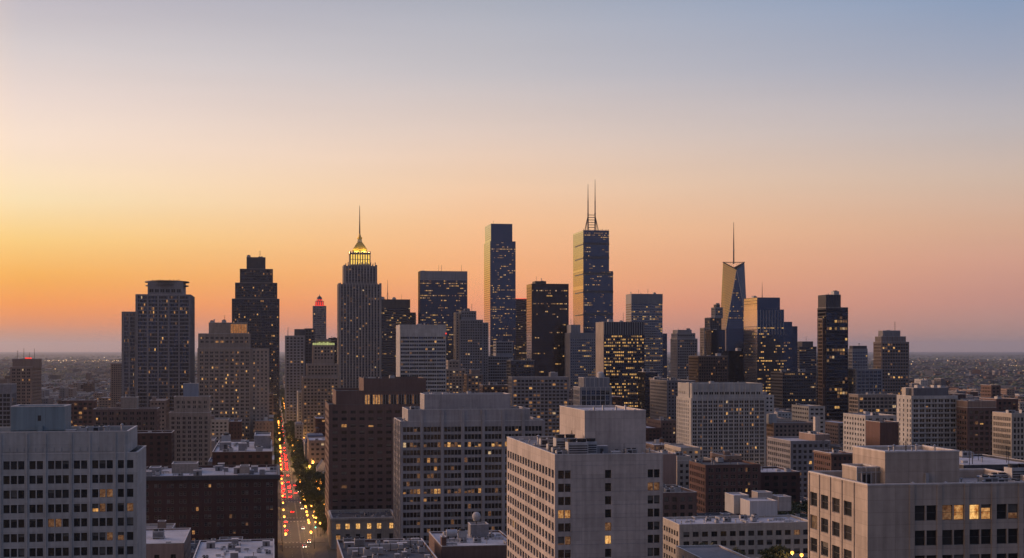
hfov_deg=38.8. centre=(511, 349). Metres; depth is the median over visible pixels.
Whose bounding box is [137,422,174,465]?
brick building
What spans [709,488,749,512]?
windows
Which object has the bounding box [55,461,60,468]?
window
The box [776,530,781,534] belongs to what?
window
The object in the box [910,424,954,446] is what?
windows
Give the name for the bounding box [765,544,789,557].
tree
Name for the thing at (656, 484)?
window
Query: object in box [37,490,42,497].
window
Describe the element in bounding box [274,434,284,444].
tree
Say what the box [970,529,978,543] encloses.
window
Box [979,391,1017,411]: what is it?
brick building
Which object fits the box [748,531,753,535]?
window
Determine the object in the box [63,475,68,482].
window
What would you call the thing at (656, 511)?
window
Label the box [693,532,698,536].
window
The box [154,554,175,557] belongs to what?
windows
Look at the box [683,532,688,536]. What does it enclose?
window
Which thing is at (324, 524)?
tree
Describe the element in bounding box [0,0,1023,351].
sky
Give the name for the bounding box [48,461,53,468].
window
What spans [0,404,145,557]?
office building
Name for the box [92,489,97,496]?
window
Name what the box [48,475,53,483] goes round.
window
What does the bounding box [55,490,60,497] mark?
window
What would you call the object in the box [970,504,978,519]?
window
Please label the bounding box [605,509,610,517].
window
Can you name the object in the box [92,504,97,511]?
window
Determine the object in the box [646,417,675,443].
building
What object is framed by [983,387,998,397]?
windows
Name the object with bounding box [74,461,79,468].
window
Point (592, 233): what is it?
windows
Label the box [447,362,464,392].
windows
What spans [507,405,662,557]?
office building
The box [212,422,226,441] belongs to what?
windows
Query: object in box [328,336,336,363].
office building
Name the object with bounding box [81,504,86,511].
window
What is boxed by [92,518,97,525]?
window
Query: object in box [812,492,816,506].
window
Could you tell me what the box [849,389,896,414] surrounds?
apartment building
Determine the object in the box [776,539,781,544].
window
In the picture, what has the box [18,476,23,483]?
window
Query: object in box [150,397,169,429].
building
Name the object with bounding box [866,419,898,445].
brick building
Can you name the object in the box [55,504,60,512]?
window
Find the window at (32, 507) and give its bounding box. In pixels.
[30,505,35,512]
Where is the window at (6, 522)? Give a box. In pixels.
[4,520,9,527]
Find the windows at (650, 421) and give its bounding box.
[650,421,674,441]
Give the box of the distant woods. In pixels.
[0,354,1023,398]
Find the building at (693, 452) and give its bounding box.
[664,443,700,459]
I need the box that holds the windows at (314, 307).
[314,307,324,341]
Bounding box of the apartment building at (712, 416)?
[676,375,765,465]
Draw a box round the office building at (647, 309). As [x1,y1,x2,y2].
[626,290,666,377]
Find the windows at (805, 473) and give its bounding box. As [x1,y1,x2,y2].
[800,472,806,497]
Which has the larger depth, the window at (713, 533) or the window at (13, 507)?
the window at (713, 533)
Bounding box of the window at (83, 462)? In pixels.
[81,460,86,468]
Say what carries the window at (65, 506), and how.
in the office building at (67, 490)
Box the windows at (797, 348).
[797,348,815,371]
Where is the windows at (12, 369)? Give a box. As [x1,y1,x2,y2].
[12,369,29,404]
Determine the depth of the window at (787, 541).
561.31 m
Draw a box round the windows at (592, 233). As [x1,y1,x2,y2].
[573,233,612,331]
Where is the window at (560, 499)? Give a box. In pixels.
[558,497,563,504]
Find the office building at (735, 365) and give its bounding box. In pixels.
[722,348,742,381]
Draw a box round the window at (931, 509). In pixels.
[927,505,935,519]
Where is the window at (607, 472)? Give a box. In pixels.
[605,470,610,477]
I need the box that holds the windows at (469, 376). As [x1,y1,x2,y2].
[469,376,480,392]
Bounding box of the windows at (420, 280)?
[420,280,466,359]
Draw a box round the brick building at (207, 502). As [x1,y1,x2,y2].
[146,461,279,557]
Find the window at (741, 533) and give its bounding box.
[739,531,744,535]
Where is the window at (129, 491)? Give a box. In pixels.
[127,489,132,496]
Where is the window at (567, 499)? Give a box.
[565,497,569,504]
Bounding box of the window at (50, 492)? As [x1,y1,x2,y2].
[48,490,53,497]
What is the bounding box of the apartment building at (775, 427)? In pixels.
[766,412,812,465]
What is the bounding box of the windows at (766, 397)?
[766,397,771,410]
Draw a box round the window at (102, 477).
[100,475,105,482]
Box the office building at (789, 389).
[771,362,815,408]
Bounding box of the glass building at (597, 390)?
[573,372,611,404]
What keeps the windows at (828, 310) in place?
in the skyscraper at (832, 355)
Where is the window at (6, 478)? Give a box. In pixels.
[4,476,9,483]
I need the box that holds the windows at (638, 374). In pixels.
[638,374,655,417]
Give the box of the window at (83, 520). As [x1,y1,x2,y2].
[81,518,86,526]
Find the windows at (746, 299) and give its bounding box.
[744,299,796,393]
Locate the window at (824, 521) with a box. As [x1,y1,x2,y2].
[822,518,827,532]
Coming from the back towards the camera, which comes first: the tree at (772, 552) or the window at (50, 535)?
the tree at (772, 552)
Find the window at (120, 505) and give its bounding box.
[118,503,123,510]
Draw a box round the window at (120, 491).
[118,489,123,496]
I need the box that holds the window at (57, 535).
[55,533,60,541]
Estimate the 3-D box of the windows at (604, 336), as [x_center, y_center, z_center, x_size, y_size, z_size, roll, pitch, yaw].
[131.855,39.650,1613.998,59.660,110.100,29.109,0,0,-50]
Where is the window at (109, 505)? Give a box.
[107,503,112,511]
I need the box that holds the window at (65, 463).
[63,461,68,468]
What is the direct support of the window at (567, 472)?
in the office building at (587, 482)
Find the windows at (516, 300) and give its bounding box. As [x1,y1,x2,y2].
[516,300,526,359]
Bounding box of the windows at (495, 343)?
[488,343,511,383]
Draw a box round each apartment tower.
[10,348,41,404]
[111,361,121,406]
[122,279,194,410]
[197,315,268,439]
[232,251,279,414]
[285,328,314,432]
[302,337,338,436]
[325,375,425,535]
[454,308,487,383]
[670,328,697,379]
[705,303,722,329]
[873,324,908,394]
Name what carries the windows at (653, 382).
in the apartment building at (663, 393)
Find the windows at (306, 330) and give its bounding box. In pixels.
[287,330,312,421]
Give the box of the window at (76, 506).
[74,504,79,511]
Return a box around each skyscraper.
[313,294,325,342]
[337,206,381,387]
[484,224,515,359]
[527,278,568,375]
[573,199,612,332]
[721,222,745,381]
[743,294,796,394]
[817,290,847,420]
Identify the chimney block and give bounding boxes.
[813,417,819,432]
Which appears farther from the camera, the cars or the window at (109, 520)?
the cars
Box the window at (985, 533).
[981,529,989,543]
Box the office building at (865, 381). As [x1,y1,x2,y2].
[848,362,881,412]
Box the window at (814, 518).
[812,515,816,529]
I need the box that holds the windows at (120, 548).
[4,546,132,556]
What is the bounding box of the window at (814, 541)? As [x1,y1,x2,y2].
[812,538,816,551]
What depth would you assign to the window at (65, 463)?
364.90 m
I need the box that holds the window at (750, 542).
[748,540,753,544]
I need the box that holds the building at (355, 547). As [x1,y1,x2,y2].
[337,536,436,557]
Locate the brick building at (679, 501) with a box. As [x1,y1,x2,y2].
[663,483,696,516]
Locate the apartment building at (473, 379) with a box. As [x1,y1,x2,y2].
[464,359,482,392]
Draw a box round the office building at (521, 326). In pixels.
[516,298,526,359]
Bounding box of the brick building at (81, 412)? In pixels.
[67,397,96,425]
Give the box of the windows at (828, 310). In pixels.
[821,309,846,420]
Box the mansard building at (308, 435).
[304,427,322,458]
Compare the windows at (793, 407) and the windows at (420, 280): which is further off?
the windows at (420, 280)
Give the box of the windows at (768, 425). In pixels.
[768,425,810,435]
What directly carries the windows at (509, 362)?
in the office building at (518, 368)
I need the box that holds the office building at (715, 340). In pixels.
[706,329,724,355]
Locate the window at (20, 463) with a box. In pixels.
[18,461,23,469]
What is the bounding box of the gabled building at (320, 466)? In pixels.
[316,459,324,473]
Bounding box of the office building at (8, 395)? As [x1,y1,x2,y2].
[0,383,16,426]
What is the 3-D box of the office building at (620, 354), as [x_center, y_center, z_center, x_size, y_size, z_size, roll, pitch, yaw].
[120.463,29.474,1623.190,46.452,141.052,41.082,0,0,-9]
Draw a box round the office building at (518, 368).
[507,354,534,384]
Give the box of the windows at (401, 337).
[401,337,444,391]
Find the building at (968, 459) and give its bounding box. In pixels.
[959,447,1023,470]
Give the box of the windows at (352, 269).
[341,269,378,386]
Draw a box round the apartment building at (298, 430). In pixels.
[295,422,302,439]
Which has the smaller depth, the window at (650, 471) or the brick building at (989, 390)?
the window at (650, 471)
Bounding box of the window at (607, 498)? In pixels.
[605,496,610,503]
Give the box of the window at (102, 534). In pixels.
[100,532,105,540]
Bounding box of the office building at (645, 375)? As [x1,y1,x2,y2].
[638,368,656,417]
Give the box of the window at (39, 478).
[37,475,42,483]
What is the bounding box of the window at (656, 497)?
[654,495,658,503]
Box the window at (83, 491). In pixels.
[81,489,86,497]
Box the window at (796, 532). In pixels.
[794,530,799,534]
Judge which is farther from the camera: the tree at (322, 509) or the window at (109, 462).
the tree at (322, 509)
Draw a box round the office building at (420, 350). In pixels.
[396,315,446,392]
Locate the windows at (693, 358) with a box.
[693,358,726,380]
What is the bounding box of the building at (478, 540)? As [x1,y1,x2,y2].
[429,512,506,557]
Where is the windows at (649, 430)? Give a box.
[649,430,658,439]
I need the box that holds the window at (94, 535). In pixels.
[92,532,97,540]
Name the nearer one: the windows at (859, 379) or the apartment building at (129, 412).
the apartment building at (129, 412)
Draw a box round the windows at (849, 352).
[849,352,866,368]
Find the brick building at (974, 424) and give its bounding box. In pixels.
[956,393,995,454]
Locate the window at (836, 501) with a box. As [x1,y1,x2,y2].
[834,498,839,512]
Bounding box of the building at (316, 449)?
[307,436,324,465]
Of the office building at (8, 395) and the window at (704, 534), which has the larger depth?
the office building at (8, 395)
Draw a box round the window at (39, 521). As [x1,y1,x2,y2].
[37,519,42,526]
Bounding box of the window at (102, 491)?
[100,489,105,496]
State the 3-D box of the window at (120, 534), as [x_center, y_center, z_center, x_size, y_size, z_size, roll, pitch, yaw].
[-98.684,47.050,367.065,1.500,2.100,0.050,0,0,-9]
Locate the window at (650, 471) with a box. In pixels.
[648,469,652,476]
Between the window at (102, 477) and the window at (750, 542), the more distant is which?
the window at (750, 542)
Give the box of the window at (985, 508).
[981,504,989,518]
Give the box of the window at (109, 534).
[107,532,112,539]
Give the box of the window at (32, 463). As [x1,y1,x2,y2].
[30,461,35,468]
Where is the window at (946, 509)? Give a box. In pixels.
[942,505,951,519]
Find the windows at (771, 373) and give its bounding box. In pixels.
[771,373,814,406]
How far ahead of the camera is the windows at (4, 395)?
1203.78 m
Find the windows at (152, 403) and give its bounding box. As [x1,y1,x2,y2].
[152,403,163,429]
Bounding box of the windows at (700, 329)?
[700,329,707,355]
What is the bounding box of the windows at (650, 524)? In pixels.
[511,510,658,557]
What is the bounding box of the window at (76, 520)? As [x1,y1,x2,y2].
[74,518,79,526]
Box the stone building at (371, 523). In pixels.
[328,509,392,548]
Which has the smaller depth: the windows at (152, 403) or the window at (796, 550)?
the window at (796, 550)
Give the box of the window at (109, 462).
[107,460,112,467]
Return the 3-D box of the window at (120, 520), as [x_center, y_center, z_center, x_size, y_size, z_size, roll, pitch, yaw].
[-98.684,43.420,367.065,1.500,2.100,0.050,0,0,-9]
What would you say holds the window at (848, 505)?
in the office building at (902, 501)
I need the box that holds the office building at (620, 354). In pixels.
[596,319,644,408]
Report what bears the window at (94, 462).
in the office building at (67, 490)
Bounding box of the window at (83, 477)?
[81,475,86,482]
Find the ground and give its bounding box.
[0,352,1023,557]
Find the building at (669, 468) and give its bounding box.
[658,449,675,484]
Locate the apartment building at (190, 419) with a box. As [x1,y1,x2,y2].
[169,382,210,464]
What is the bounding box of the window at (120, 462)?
[118,460,123,467]
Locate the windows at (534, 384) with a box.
[514,380,566,435]
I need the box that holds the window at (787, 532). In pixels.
[785,530,790,534]
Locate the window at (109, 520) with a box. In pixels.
[107,518,112,525]
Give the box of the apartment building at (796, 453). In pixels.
[767,431,830,497]
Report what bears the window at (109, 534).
in the office building at (67, 490)
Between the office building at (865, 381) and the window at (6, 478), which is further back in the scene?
the office building at (865, 381)
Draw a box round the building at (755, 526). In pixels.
[663,490,807,557]
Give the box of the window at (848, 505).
[845,501,851,516]
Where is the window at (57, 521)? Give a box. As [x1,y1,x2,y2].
[55,519,60,526]
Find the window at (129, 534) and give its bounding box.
[127,532,132,539]
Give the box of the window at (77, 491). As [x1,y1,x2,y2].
[74,489,79,497]
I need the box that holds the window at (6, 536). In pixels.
[4,534,9,542]
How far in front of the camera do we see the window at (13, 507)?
362.90 m
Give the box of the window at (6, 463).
[4,461,9,469]
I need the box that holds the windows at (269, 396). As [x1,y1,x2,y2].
[269,396,271,413]
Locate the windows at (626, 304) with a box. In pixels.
[626,304,666,377]
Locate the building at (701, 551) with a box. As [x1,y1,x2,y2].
[676,545,748,557]
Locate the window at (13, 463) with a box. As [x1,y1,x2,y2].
[11,461,16,469]
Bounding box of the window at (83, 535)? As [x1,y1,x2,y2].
[81,533,86,540]
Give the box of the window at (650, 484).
[648,482,652,490]
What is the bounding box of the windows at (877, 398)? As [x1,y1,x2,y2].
[850,397,895,414]
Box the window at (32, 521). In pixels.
[30,519,35,527]
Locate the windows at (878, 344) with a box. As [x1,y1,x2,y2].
[878,344,907,394]
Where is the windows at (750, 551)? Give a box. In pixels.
[664,549,807,557]
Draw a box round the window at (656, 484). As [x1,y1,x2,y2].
[654,482,658,489]
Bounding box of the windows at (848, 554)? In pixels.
[822,541,1016,557]
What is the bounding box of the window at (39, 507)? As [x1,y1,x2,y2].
[37,505,42,512]
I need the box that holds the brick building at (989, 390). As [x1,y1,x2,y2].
[981,375,1000,397]
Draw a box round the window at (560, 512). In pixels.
[558,510,563,517]
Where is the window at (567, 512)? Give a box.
[565,510,569,517]
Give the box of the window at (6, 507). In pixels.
[4,505,9,512]
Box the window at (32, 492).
[30,490,35,497]
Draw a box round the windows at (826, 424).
[826,424,842,442]
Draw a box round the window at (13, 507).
[11,505,16,512]
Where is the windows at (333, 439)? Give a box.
[332,438,390,508]
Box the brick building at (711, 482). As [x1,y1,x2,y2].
[689,457,760,514]
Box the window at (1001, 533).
[997,529,1005,543]
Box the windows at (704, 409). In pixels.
[693,405,763,463]
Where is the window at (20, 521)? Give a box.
[18,519,23,527]
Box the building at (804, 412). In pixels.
[792,403,824,432]
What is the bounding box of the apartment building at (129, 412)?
[93,395,159,430]
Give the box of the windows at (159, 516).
[146,515,272,540]
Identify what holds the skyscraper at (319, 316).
on the ground
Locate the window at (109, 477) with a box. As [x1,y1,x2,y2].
[107,475,112,482]
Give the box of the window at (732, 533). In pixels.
[730,531,735,535]
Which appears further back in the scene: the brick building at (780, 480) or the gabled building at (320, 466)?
the gabled building at (320, 466)
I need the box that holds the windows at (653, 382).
[653,382,676,418]
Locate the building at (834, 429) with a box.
[825,420,842,444]
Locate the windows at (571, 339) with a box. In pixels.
[571,339,594,388]
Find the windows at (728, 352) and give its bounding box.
[728,352,742,381]
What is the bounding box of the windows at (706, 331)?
[706,331,724,355]
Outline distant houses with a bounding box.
[0,358,1023,389]
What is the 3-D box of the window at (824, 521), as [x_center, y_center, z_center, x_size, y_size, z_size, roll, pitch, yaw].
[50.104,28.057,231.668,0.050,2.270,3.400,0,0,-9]
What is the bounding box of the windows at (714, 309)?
[706,309,721,329]
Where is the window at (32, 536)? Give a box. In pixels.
[30,534,35,541]
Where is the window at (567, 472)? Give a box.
[565,470,569,478]
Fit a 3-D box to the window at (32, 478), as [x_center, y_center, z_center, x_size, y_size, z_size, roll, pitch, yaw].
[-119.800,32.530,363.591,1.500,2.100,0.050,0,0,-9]
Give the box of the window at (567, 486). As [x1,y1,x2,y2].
[565,484,569,491]
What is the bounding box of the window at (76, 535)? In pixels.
[74,533,79,540]
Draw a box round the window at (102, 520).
[100,518,105,525]
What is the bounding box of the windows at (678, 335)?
[678,335,695,378]
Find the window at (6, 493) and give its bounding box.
[4,490,9,498]
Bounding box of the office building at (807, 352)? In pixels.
[797,341,816,381]
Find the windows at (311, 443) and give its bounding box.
[311,443,323,464]
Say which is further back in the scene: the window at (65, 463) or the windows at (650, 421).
the windows at (650, 421)
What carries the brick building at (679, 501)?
on the ground
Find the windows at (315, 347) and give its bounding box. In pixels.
[304,347,336,434]
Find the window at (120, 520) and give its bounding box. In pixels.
[118,518,123,525]
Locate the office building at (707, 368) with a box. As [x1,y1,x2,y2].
[689,348,727,381]
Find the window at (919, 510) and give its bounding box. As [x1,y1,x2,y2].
[915,505,923,520]
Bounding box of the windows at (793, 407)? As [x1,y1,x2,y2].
[793,407,822,431]
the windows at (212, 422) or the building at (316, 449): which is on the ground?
the building at (316, 449)
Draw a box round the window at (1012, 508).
[1008,504,1016,518]
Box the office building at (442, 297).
[418,265,466,359]
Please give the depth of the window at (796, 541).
561.93 m
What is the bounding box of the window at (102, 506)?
[100,503,105,511]
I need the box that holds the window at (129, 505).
[127,503,132,510]
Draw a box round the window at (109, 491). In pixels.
[107,489,112,496]
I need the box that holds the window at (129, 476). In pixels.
[127,474,132,482]
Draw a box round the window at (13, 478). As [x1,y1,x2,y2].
[11,476,16,483]
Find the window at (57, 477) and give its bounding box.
[55,475,60,483]
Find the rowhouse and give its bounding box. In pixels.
[146,528,190,557]
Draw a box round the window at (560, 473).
[558,471,563,478]
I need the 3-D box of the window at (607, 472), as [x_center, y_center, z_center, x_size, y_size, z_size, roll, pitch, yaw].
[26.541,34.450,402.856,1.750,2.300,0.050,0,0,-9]
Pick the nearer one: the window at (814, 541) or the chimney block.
the window at (814, 541)
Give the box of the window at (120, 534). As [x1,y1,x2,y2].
[118,532,123,539]
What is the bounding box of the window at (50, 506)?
[48,504,53,512]
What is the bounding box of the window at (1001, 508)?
[997,504,1005,518]
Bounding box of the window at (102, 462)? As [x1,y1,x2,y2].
[100,460,105,467]
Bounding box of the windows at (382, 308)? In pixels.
[382,308,414,375]
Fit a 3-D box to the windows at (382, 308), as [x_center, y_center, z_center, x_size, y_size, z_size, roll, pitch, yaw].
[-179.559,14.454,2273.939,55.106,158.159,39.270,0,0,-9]
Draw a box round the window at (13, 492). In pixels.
[11,490,16,498]
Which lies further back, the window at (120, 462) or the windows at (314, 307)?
the windows at (314, 307)
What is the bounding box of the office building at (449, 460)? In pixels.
[393,391,544,546]
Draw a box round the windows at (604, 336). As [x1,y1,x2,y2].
[604,336,643,408]
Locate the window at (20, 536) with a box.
[18,534,23,541]
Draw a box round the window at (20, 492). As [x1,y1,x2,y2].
[18,490,23,498]
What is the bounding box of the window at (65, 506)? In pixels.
[63,504,68,511]
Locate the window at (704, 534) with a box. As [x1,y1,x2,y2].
[702,532,707,536]
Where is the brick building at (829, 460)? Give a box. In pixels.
[813,440,852,470]
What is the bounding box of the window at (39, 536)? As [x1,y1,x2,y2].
[37,534,42,541]
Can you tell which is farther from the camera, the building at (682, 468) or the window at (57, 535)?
the building at (682, 468)
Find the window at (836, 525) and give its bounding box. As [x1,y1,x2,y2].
[834,522,839,536]
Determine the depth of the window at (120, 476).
367.04 m
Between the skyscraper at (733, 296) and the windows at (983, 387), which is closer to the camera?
the windows at (983, 387)
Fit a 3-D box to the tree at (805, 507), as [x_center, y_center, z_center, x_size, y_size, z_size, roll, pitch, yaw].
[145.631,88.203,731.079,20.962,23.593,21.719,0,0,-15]
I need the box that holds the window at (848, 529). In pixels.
[845,525,851,540]
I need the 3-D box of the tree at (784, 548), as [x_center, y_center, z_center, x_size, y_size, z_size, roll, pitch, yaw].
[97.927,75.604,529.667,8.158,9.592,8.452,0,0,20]
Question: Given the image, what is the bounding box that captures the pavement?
[278,480,328,557]
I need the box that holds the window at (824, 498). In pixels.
[822,495,827,509]
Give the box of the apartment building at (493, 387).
[479,376,507,392]
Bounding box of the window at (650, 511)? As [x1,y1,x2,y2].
[648,509,652,516]
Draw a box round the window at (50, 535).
[48,533,53,541]
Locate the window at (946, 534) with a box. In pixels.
[942,530,951,544]
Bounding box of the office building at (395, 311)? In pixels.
[382,280,415,376]
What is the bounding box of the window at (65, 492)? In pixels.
[63,490,68,497]
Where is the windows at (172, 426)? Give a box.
[172,426,206,464]
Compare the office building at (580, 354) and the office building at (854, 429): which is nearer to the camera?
the office building at (854, 429)
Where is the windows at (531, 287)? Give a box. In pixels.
[527,287,567,374]
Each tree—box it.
[274,416,281,425]
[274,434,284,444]
[284,427,294,441]
[287,437,302,450]
[290,444,303,458]
[290,450,303,462]
[293,455,308,470]
[293,470,324,502]
[295,461,310,475]
[297,472,311,481]
[301,488,324,510]
[308,467,315,476]
[313,504,324,516]
[315,506,324,516]
[316,514,325,530]
[317,517,326,532]
[733,547,745,555]
[758,548,777,557]
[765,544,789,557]
[776,544,791,556]
[784,501,807,516]
[796,502,807,511]
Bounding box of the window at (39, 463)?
[37,461,42,468]
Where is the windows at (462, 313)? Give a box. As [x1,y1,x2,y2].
[457,313,486,383]
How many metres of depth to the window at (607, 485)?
402.87 m
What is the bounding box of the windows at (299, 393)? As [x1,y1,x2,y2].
[299,393,300,419]
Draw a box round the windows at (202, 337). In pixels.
[200,337,266,439]
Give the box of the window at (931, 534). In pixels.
[927,530,935,544]
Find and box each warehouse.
[212,431,271,464]
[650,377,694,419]
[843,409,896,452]
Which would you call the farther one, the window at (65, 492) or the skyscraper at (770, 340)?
the skyscraper at (770, 340)
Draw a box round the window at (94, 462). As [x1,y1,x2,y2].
[92,460,97,468]
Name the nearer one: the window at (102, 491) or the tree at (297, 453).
the window at (102, 491)
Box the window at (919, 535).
[915,530,923,545]
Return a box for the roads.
[278,399,329,557]
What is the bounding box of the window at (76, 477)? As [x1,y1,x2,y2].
[74,475,79,482]
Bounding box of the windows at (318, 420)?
[318,420,324,434]
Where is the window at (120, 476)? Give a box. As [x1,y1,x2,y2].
[118,474,123,482]
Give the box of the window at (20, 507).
[18,505,23,512]
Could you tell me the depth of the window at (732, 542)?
557.76 m
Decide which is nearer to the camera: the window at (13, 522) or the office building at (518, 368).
the window at (13, 522)
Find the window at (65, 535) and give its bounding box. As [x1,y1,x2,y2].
[63,533,68,540]
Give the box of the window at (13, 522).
[11,520,16,527]
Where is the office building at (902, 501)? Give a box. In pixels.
[808,440,1023,557]
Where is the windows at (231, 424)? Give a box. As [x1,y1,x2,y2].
[231,424,238,437]
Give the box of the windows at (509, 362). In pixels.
[509,362,532,375]
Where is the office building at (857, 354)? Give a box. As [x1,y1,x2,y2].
[848,343,867,368]
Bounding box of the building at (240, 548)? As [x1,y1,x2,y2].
[193,538,273,557]
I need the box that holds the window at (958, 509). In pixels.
[954,505,962,519]
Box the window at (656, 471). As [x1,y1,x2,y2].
[654,469,658,476]
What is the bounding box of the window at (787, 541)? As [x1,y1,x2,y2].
[785,539,790,543]
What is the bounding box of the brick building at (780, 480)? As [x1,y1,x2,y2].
[761,458,799,502]
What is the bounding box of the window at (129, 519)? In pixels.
[127,517,132,525]
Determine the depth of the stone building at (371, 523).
731.45 m
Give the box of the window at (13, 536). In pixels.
[11,534,16,541]
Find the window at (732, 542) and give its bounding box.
[730,540,735,545]
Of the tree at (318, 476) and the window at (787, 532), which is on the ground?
the tree at (318, 476)
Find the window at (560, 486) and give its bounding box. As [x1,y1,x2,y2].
[558,484,563,491]
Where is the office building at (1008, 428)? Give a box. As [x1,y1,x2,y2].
[992,409,1023,459]
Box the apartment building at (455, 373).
[446,349,465,392]
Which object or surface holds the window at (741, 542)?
in the building at (755, 526)
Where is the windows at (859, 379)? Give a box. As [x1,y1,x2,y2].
[849,371,880,393]
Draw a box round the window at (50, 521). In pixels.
[48,519,53,526]
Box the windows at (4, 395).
[0,394,12,426]
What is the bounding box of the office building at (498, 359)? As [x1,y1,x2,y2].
[488,337,512,383]
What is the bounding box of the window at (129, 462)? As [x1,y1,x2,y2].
[127,460,132,467]
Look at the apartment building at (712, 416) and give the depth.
1136.11 m
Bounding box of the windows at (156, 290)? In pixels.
[124,289,187,409]
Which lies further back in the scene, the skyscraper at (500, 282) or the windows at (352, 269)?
the skyscraper at (500, 282)
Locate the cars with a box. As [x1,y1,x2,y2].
[280,402,309,557]
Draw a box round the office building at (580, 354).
[565,321,595,388]
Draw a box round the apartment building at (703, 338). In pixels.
[700,328,710,355]
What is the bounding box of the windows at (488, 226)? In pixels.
[484,226,514,358]
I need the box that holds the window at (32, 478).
[30,476,35,483]
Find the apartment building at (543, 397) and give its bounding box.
[508,372,568,435]
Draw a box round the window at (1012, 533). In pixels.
[1008,528,1016,543]
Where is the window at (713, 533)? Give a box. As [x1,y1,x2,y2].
[711,531,716,536]
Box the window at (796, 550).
[794,548,799,552]
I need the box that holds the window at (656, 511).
[654,508,658,516]
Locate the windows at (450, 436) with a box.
[403,434,506,546]
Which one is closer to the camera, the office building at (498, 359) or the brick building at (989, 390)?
the brick building at (989, 390)
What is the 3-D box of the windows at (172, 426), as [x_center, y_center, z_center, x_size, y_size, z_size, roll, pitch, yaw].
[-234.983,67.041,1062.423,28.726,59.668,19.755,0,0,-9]
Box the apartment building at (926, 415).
[897,384,957,449]
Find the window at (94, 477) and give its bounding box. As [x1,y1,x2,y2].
[92,475,97,482]
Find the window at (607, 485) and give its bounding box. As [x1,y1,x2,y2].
[605,483,610,490]
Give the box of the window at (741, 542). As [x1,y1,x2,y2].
[739,540,744,544]
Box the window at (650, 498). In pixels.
[648,495,652,503]
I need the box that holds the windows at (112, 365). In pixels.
[112,365,121,406]
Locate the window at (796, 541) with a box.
[794,539,799,543]
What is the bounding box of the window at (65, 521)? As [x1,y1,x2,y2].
[63,519,68,526]
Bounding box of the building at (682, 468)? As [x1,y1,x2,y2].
[674,451,690,488]
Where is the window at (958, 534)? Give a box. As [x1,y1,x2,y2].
[954,530,962,544]
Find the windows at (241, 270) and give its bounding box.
[233,270,277,413]
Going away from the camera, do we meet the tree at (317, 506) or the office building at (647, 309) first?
the tree at (317, 506)
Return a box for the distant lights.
[47,357,1016,375]

